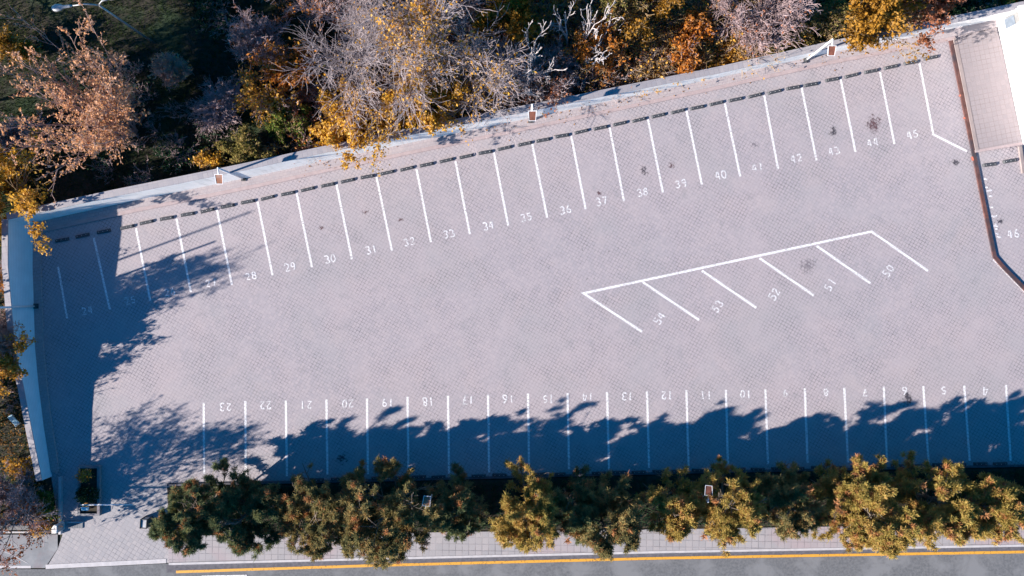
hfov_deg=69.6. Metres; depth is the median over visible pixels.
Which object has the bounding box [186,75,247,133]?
bare shrub
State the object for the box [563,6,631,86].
brown shrub
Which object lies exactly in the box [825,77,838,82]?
wheel stop
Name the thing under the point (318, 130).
yellow shrub
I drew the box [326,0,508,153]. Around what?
bare tree
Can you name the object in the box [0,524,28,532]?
timber beam
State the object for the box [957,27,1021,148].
terrace
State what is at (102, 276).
bay line
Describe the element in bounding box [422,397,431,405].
bay number
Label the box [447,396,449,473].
bay line
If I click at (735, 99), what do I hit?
wheel stop
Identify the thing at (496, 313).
parking lot
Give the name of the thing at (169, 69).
bare shrub
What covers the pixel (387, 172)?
wheel stop
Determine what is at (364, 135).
yellow shrub
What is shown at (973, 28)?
wall footpath
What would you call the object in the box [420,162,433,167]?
wheel stop
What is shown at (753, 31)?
bare shrub
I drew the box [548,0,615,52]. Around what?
dead tree
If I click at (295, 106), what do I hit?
tree
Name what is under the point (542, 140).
wheel stop
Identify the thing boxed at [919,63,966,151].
bay line
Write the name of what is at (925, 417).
bay line
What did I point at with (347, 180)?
wheel stop
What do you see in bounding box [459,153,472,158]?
wheel stop
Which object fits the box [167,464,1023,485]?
bed kerb
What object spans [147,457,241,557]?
pine tree
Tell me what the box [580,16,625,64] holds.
dead tree
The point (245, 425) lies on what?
bay line
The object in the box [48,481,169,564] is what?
driveway
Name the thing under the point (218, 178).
floodlight pole
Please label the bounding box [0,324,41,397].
amber tree
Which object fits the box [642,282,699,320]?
bay line
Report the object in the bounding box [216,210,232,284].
bay line
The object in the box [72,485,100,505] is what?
bush
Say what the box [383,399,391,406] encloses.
bay number
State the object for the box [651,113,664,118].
wheel stop
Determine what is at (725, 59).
yellow shrub
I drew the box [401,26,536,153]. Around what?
bare tree
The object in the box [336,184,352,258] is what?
bay line
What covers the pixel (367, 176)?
wheel stop
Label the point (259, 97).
yellow shrub
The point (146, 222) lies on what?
wheel stop
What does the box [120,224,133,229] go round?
wheel stop
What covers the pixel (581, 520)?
pine tree
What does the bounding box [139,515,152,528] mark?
litter bin
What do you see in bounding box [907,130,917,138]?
bay number
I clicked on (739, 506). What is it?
pine tree
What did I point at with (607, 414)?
bay line
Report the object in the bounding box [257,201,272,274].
bay line
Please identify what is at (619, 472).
wheel stop
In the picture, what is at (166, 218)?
wheel stop
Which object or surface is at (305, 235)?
bay line
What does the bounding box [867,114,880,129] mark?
oil stain
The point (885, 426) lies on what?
bay line
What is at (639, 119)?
wheel stop
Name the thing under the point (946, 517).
pine tree
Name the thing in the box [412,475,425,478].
wheel stop
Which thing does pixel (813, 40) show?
green shrub
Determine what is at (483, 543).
sidewalk
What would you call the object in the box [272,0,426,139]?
bare tree
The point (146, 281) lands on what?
bay line
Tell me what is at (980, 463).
wheel stop
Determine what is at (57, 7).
street lamp
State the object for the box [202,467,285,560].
pine tree
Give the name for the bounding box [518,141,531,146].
wheel stop
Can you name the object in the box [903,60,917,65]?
wheel stop
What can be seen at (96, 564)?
driveway edge
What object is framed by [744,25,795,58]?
green shrub
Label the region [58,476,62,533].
wall
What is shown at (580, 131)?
wheel stop
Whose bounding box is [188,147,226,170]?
yellow shrub
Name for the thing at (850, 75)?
wheel stop
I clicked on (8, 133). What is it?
bare shrub
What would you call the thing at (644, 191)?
bay number
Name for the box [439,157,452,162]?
wheel stop
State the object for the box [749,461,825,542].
pine tree
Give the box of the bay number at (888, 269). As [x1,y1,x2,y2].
[882,265,893,276]
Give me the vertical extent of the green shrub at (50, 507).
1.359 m
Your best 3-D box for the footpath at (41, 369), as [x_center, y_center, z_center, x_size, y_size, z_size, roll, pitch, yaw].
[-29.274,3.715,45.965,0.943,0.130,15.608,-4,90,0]
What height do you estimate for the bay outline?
0.001 m
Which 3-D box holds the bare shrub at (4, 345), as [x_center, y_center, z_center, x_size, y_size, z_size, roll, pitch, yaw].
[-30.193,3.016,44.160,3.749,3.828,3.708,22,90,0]
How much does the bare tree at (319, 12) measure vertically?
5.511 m
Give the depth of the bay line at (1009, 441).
45.99 m
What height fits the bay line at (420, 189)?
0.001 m
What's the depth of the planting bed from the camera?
45.95 m
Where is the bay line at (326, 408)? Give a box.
[325,399,327,474]
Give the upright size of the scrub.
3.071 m
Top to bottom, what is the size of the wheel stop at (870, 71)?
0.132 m
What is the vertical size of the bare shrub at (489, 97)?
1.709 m
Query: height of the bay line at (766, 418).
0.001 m
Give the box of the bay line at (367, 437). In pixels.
[366,398,368,473]
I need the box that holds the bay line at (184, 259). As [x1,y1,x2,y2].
[176,218,191,291]
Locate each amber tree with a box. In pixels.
[0,127,59,255]
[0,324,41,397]
[618,0,684,49]
[834,0,929,63]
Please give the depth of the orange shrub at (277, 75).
43.44 m
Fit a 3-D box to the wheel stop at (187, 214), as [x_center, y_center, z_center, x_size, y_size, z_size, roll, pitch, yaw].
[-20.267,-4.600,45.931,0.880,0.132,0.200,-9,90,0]
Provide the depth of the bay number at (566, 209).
45.99 m
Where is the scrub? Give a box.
[489,0,830,115]
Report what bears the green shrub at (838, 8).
on the ground at (36, 8)
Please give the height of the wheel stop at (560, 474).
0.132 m
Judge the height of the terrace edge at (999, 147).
0.160 m
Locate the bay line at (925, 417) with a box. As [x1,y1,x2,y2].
[922,386,929,461]
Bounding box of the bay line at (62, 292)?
[57,267,67,318]
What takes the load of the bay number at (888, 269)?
on the parking lot
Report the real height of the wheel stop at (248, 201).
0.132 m
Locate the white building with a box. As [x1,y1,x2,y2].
[997,5,1023,143]
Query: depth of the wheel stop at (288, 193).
45.88 m
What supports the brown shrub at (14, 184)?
on the ground at (36, 8)
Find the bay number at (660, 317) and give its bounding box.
[653,313,664,324]
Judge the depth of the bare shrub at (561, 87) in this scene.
44.36 m
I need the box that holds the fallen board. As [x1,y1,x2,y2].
[7,414,19,426]
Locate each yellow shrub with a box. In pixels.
[24,519,52,537]
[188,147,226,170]
[232,62,303,128]
[308,77,391,154]
[312,66,452,176]
[410,44,485,134]
[692,30,749,69]
[990,0,1022,4]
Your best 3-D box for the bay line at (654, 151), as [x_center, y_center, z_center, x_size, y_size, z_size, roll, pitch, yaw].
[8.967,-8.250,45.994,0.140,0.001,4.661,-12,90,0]
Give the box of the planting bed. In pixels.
[167,468,1023,534]
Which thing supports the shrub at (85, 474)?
on the planter
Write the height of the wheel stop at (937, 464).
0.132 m
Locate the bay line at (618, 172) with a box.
[609,127,624,200]
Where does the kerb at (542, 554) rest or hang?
on the road
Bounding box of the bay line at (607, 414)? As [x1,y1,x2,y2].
[606,392,609,468]
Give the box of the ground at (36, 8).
[0,0,1023,568]
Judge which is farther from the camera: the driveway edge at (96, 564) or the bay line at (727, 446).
the bay line at (727, 446)
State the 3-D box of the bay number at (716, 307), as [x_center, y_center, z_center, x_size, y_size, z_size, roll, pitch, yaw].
[12.836,1.138,45.990,0.521,0.004,0.728,33,90,0]
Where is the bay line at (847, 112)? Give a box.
[840,79,855,151]
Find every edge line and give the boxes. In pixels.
[984,178,1000,237]
[993,259,1023,291]
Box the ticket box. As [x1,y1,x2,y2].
[81,506,89,510]
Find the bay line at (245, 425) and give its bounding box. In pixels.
[244,401,246,474]
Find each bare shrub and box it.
[0,110,58,155]
[0,305,33,366]
[0,466,45,526]
[147,50,194,90]
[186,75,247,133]
[222,0,295,71]
[449,26,558,115]
[468,77,528,115]
[517,31,583,117]
[707,0,821,63]
[754,0,821,47]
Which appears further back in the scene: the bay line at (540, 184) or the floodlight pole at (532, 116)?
the bay line at (540, 184)
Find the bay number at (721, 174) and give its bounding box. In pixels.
[716,170,725,178]
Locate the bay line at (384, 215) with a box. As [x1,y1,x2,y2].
[375,177,392,250]
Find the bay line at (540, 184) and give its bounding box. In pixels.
[531,144,547,217]
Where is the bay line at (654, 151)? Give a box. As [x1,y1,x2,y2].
[647,119,663,192]
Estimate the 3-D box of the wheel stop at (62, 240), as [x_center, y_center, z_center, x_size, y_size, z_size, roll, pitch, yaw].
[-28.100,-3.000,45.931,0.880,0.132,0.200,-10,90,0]
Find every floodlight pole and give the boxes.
[0,304,38,308]
[214,167,245,183]
[422,494,431,506]
[528,104,535,122]
[690,480,712,502]
[803,38,835,62]
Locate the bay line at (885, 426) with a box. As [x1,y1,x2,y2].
[883,387,887,461]
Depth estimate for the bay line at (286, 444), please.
45.99 m
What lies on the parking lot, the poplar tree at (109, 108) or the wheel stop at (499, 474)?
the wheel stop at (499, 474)
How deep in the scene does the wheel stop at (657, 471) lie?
45.88 m
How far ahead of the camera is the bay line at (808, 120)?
45.99 m
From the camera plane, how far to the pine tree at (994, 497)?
41.28 m
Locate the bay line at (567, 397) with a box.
[566,393,569,468]
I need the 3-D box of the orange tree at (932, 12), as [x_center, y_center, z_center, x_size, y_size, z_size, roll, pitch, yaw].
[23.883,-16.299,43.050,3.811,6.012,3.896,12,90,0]
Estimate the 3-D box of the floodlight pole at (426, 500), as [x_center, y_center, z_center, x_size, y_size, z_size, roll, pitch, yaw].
[-4.884,12.379,43.875,0.489,4.150,1.048,0,90,0]
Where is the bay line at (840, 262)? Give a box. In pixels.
[816,245,870,283]
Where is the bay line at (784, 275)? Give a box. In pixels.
[759,257,813,295]
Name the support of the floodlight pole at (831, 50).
on the wall footpath at (973, 28)
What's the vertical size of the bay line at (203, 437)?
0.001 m
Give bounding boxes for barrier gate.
[80,500,132,506]
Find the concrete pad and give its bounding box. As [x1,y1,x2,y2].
[0,534,57,567]
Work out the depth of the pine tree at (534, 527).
41.75 m
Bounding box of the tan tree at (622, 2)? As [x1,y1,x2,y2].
[585,0,651,30]
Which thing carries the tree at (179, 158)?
on the ground at (36, 8)
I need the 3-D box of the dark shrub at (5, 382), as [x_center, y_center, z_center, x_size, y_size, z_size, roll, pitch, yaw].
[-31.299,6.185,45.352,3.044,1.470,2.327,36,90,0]
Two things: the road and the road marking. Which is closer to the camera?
the road marking
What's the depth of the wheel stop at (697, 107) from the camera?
45.88 m
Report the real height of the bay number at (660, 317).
0.004 m
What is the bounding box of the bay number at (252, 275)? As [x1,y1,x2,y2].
[245,271,256,279]
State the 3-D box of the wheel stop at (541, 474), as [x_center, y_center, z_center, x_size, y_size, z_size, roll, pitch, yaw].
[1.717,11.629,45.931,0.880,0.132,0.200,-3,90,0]
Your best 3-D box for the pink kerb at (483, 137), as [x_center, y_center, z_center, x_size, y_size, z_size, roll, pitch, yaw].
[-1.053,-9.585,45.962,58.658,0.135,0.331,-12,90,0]
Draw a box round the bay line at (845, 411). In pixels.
[843,388,848,461]
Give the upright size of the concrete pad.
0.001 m
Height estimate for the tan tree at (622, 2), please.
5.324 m
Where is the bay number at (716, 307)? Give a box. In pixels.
[712,301,722,312]
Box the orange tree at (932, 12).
[898,0,966,53]
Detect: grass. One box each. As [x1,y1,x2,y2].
[0,242,45,531]
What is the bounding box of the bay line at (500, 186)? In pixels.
[494,152,508,225]
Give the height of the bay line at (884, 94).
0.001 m
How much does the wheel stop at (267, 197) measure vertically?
0.132 m
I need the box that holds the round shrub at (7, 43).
[0,24,44,63]
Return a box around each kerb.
[40,36,954,232]
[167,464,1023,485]
[169,544,1023,564]
[1018,146,1023,173]
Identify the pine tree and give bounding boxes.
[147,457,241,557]
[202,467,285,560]
[271,461,355,562]
[334,455,456,570]
[429,461,489,543]
[488,456,562,554]
[552,464,601,545]
[566,469,646,562]
[633,464,709,542]
[699,454,767,556]
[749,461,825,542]
[800,452,921,559]
[880,449,990,552]
[920,467,1023,546]
[1016,488,1023,529]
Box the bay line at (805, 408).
[804,388,808,462]
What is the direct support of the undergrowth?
on the ground at (36, 8)
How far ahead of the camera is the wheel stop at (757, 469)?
45.88 m
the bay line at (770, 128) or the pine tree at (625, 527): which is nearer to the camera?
the pine tree at (625, 527)
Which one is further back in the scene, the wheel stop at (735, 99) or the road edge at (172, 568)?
the road edge at (172, 568)
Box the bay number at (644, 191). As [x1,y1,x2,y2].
[637,188,647,196]
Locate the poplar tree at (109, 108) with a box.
[0,0,150,207]
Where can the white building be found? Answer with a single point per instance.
(1010, 28)
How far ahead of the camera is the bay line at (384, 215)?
45.99 m
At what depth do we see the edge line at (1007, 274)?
45.99 m
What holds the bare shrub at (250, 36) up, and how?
on the ground at (36, 8)
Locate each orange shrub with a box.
[0,260,4,294]
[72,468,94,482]
[242,38,324,96]
[661,5,718,73]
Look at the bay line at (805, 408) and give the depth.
45.99 m
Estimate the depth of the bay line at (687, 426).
45.99 m
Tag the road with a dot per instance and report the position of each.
(969, 565)
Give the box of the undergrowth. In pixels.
[280,0,682,164]
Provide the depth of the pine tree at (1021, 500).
42.59 m
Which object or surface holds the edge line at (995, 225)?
on the parking lot
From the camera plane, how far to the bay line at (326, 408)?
45.99 m
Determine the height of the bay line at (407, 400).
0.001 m
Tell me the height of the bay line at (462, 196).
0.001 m
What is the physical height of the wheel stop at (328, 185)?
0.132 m
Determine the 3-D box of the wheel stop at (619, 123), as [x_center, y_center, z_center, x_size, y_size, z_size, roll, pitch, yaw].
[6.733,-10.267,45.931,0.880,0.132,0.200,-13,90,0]
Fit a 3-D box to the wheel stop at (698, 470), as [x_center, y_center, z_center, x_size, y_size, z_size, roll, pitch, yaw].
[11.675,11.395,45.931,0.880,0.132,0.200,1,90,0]
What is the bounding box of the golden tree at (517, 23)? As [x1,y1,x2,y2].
[471,0,580,45]
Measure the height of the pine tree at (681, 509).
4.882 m
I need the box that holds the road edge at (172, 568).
[166,547,1023,572]
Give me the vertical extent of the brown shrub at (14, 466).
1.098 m
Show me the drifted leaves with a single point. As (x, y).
(648, 98)
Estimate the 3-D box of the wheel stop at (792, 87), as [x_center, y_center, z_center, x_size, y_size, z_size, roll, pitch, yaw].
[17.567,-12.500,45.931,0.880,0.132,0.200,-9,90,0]
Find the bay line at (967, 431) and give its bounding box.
[963,386,970,460]
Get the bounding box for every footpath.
[33,20,997,229]
[33,226,59,471]
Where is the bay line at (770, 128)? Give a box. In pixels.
[763,95,778,168]
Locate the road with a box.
[0,553,1023,575]
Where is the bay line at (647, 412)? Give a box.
[646,391,649,467]
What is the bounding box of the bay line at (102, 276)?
[93,238,110,308]
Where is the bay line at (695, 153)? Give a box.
[686,110,702,184]
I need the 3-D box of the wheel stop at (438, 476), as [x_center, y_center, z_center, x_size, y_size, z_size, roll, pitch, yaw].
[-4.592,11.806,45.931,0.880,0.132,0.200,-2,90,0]
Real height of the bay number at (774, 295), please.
0.002 m
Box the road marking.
[211,575,246,575]
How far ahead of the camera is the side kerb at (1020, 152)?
45.88 m
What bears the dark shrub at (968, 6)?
on the ground at (36, 8)
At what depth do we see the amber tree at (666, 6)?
43.30 m
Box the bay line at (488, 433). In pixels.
[487,395,489,472]
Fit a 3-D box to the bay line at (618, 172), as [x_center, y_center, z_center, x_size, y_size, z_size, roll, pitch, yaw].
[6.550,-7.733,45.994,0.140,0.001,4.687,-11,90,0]
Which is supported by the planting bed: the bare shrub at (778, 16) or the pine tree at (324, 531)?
the pine tree at (324, 531)
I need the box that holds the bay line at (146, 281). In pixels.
[135,228,150,300]
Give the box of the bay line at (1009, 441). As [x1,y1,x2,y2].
[1005,385,1011,460]
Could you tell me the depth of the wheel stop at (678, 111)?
45.88 m
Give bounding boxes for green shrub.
[35,489,60,520]
[264,100,311,145]
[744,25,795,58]
[761,3,837,54]
[794,0,853,41]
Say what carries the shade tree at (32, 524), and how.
on the ground at (36, 8)
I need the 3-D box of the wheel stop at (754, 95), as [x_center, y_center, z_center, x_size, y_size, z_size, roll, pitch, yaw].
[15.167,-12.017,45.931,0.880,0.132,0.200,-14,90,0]
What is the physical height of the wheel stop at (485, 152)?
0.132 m
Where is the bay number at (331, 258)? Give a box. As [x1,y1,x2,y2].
[324,255,335,263]
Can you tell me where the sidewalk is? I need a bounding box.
[169,525,1023,561]
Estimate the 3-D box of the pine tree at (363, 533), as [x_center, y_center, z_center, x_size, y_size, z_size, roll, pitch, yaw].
[-7.614,13.195,43.091,6.847,5.755,6.534,25,90,0]
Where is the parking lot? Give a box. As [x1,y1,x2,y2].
[42,29,1023,533]
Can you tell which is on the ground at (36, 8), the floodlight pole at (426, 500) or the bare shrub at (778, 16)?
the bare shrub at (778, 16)
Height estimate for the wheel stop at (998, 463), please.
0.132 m
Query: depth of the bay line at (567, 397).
45.99 m
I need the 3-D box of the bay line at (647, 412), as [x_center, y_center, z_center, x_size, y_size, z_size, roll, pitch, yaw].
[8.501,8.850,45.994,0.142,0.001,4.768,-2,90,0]
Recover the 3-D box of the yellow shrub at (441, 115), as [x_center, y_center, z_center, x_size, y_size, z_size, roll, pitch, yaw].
[-4.065,-11.390,44.138,4.434,3.877,4.895,30,90,0]
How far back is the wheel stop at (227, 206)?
45.88 m
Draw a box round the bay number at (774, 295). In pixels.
[768,288,779,300]
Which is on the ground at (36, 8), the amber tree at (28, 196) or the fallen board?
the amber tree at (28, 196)
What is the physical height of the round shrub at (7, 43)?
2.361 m
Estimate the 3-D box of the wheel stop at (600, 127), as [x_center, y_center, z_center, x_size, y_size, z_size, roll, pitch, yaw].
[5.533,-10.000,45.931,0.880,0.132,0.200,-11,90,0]
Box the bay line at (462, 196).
[454,161,470,233]
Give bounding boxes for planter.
[78,465,101,515]
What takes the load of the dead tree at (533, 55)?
on the ground at (36, 8)
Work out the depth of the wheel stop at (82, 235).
45.88 m
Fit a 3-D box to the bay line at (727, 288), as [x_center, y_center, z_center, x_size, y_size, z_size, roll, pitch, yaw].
[13.566,0.075,45.995,4.114,0.001,0.156,34,90,0]
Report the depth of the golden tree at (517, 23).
42.77 m
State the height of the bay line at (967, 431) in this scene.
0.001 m
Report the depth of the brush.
45.44 m
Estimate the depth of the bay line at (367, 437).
45.99 m
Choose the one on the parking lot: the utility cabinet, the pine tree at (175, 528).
the utility cabinet
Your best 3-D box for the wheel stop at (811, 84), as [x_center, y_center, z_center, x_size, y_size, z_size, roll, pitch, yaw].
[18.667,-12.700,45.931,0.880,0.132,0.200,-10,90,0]
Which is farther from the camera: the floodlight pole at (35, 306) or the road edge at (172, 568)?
the road edge at (172, 568)
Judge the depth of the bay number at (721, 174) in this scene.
45.99 m
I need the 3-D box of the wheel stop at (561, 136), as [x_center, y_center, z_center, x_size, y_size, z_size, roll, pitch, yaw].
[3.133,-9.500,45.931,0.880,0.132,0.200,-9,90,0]
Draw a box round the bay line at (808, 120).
[801,87,816,160]
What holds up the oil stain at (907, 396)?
on the parking lot
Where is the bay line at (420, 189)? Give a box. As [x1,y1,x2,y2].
[415,169,431,241]
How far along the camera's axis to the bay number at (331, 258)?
45.99 m
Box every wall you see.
[2,219,51,480]
[6,1,1023,222]
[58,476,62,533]
[948,38,1023,290]
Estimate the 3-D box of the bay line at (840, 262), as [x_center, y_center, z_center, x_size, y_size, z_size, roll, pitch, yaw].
[20.717,-1.467,45.995,4.096,0.001,0.158,35,90,0]
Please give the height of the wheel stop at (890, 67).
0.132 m
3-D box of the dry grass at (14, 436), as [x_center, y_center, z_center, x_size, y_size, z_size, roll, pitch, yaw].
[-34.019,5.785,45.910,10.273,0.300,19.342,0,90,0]
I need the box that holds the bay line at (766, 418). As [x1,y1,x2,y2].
[764,389,768,463]
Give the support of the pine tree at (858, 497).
on the planting bed
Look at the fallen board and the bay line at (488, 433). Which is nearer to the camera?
the fallen board
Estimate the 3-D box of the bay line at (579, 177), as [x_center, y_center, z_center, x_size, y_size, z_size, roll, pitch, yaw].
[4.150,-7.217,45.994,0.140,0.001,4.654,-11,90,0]
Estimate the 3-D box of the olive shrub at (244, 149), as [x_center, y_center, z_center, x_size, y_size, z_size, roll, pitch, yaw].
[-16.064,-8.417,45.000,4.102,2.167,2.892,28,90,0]
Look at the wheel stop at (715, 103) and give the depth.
45.88 m
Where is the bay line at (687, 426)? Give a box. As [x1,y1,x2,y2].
[685,390,689,465]
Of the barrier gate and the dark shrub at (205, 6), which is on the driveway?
the barrier gate
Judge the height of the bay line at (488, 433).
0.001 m
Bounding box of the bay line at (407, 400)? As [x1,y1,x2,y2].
[406,397,409,469]
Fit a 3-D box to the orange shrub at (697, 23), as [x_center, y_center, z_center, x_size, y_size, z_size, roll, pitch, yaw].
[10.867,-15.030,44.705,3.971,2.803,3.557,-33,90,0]
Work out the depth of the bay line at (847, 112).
45.99 m
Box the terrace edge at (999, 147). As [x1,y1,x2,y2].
[975,142,1021,152]
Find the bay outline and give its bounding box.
[582,230,927,332]
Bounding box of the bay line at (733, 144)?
[724,103,740,176]
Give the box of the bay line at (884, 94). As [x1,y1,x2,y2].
[879,72,894,143]
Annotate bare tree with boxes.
[268,0,384,35]
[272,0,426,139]
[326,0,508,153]
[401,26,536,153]
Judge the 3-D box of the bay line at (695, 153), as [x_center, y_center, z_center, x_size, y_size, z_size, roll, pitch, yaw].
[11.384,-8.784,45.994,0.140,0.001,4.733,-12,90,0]
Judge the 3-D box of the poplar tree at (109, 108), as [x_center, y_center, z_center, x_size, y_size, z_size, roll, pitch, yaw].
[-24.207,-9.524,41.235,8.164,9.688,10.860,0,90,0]
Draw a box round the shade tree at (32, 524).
[0,478,66,575]
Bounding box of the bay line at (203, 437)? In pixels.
[203,403,204,472]
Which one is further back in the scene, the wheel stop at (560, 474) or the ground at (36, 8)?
the ground at (36, 8)
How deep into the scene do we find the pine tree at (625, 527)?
42.08 m
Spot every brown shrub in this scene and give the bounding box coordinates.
[1,144,36,200]
[1,455,35,486]
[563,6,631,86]
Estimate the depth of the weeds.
45.56 m
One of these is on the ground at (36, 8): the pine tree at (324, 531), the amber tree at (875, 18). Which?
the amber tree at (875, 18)
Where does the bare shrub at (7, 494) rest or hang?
on the ground at (36, 8)
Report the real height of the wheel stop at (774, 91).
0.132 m
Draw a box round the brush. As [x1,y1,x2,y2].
[240,0,792,155]
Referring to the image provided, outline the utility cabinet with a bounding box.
[52,521,64,532]
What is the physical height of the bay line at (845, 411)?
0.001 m
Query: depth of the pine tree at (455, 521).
42.91 m
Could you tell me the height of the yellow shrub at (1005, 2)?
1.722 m
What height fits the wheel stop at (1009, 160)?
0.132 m
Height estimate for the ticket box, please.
0.854 m
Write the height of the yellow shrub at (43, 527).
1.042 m
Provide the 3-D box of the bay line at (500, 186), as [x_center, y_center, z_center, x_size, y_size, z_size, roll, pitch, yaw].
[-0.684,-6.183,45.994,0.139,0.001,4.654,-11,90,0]
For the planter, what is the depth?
45.88 m
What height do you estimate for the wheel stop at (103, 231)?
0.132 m
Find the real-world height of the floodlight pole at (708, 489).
4.150 m
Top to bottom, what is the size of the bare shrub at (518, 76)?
3.946 m
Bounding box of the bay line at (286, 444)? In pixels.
[285,401,287,475]
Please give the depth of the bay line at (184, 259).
45.99 m
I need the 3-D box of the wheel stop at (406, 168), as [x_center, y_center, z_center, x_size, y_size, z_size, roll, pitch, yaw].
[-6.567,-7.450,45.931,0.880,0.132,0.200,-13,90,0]
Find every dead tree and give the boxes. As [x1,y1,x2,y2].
[515,20,566,95]
[518,62,542,111]
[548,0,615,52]
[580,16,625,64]
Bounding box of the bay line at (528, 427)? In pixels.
[527,394,529,465]
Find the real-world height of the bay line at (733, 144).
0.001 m
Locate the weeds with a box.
[85,50,242,186]
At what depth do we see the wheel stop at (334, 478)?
45.88 m
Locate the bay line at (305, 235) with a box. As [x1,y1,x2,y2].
[296,192,312,266]
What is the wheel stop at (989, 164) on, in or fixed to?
on the parking lot
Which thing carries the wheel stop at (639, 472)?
on the parking lot
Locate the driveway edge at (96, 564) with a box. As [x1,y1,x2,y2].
[46,559,165,568]
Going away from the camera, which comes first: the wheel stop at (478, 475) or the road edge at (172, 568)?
the wheel stop at (478, 475)
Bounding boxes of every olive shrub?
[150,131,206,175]
[212,122,289,165]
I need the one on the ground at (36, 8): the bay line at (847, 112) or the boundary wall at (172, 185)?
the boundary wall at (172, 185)
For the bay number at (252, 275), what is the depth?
45.99 m
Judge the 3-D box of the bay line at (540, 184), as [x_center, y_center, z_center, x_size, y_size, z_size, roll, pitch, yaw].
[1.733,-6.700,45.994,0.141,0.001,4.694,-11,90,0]
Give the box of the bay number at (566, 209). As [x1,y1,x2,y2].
[560,205,570,214]
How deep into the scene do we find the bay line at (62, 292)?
45.99 m
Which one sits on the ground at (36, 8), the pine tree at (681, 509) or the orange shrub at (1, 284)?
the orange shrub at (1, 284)
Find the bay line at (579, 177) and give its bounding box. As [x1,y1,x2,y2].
[570,136,586,208]
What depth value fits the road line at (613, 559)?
46.01 m
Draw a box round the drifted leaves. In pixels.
[299,31,941,181]
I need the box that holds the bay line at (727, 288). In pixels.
[701,270,756,308]
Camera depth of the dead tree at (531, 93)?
43.81 m
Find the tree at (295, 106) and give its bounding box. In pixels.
[279,92,311,129]
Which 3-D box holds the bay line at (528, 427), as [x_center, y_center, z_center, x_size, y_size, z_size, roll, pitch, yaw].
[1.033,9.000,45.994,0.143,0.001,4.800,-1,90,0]
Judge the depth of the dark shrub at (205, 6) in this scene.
45.15 m
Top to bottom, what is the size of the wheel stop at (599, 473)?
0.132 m
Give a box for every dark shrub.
[0,376,19,415]
[183,0,242,46]
[934,0,1003,17]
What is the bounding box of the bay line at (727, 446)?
[725,390,728,465]
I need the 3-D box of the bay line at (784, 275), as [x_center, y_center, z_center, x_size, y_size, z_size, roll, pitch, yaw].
[17.167,-0.700,45.995,4.124,0.001,0.159,34,90,0]
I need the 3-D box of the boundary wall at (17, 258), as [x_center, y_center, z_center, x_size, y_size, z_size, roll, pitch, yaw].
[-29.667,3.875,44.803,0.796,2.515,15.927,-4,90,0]
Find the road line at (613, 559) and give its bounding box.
[176,551,1023,572]
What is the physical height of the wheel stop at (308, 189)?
0.132 m
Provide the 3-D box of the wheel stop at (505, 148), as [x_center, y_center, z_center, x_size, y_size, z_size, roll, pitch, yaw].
[-0.467,-8.733,45.931,0.880,0.132,0.200,-13,90,0]
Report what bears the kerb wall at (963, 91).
on the parking lot
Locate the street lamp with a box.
[51,0,154,43]
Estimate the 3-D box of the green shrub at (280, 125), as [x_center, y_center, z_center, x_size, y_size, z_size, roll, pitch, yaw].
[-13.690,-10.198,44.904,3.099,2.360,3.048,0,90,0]
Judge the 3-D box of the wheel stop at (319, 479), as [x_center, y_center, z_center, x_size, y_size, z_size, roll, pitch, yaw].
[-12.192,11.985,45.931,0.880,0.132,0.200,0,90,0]
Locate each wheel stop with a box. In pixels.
[55,237,68,242]
[75,233,89,238]
[97,229,110,233]
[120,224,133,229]
[139,219,153,224]
[160,216,173,220]
[180,212,194,216]
[200,208,214,213]
[220,203,234,208]
[241,199,254,204]
[260,195,274,200]
[281,191,294,196]
[300,186,314,191]
[310,478,323,480]
[321,182,334,187]
[331,477,340,480]
[341,178,354,183]
[360,174,374,178]
[380,170,393,175]
[400,166,413,171]
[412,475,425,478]
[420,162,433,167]
[431,475,445,478]
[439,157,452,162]
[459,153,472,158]
[472,474,485,477]
[478,150,491,154]
[492,473,506,476]
[497,145,511,150]
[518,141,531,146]
[534,472,546,475]
[536,137,549,142]
[553,472,565,475]
[555,133,568,138]
[574,129,588,134]
[592,471,605,474]
[593,125,607,130]
[612,471,626,473]
[613,121,626,126]
[632,117,645,122]
[632,470,645,473]
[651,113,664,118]
[652,470,663,472]
[671,108,684,114]
[690,105,703,110]
[692,469,704,471]
[709,100,722,105]
[728,97,742,102]
[748,93,761,98]
[751,468,764,470]
[767,89,781,94]
[786,85,799,90]
[804,82,817,86]
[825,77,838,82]
[844,73,858,78]
[864,69,877,73]
[884,64,897,69]
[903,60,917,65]
[924,55,937,60]
[932,463,942,465]
[973,462,987,464]
[982,162,996,166]
[993,462,1006,465]
[1003,158,1016,163]
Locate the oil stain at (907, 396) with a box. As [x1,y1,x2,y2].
[905,392,911,404]
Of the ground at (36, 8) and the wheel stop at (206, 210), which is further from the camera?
the ground at (36, 8)

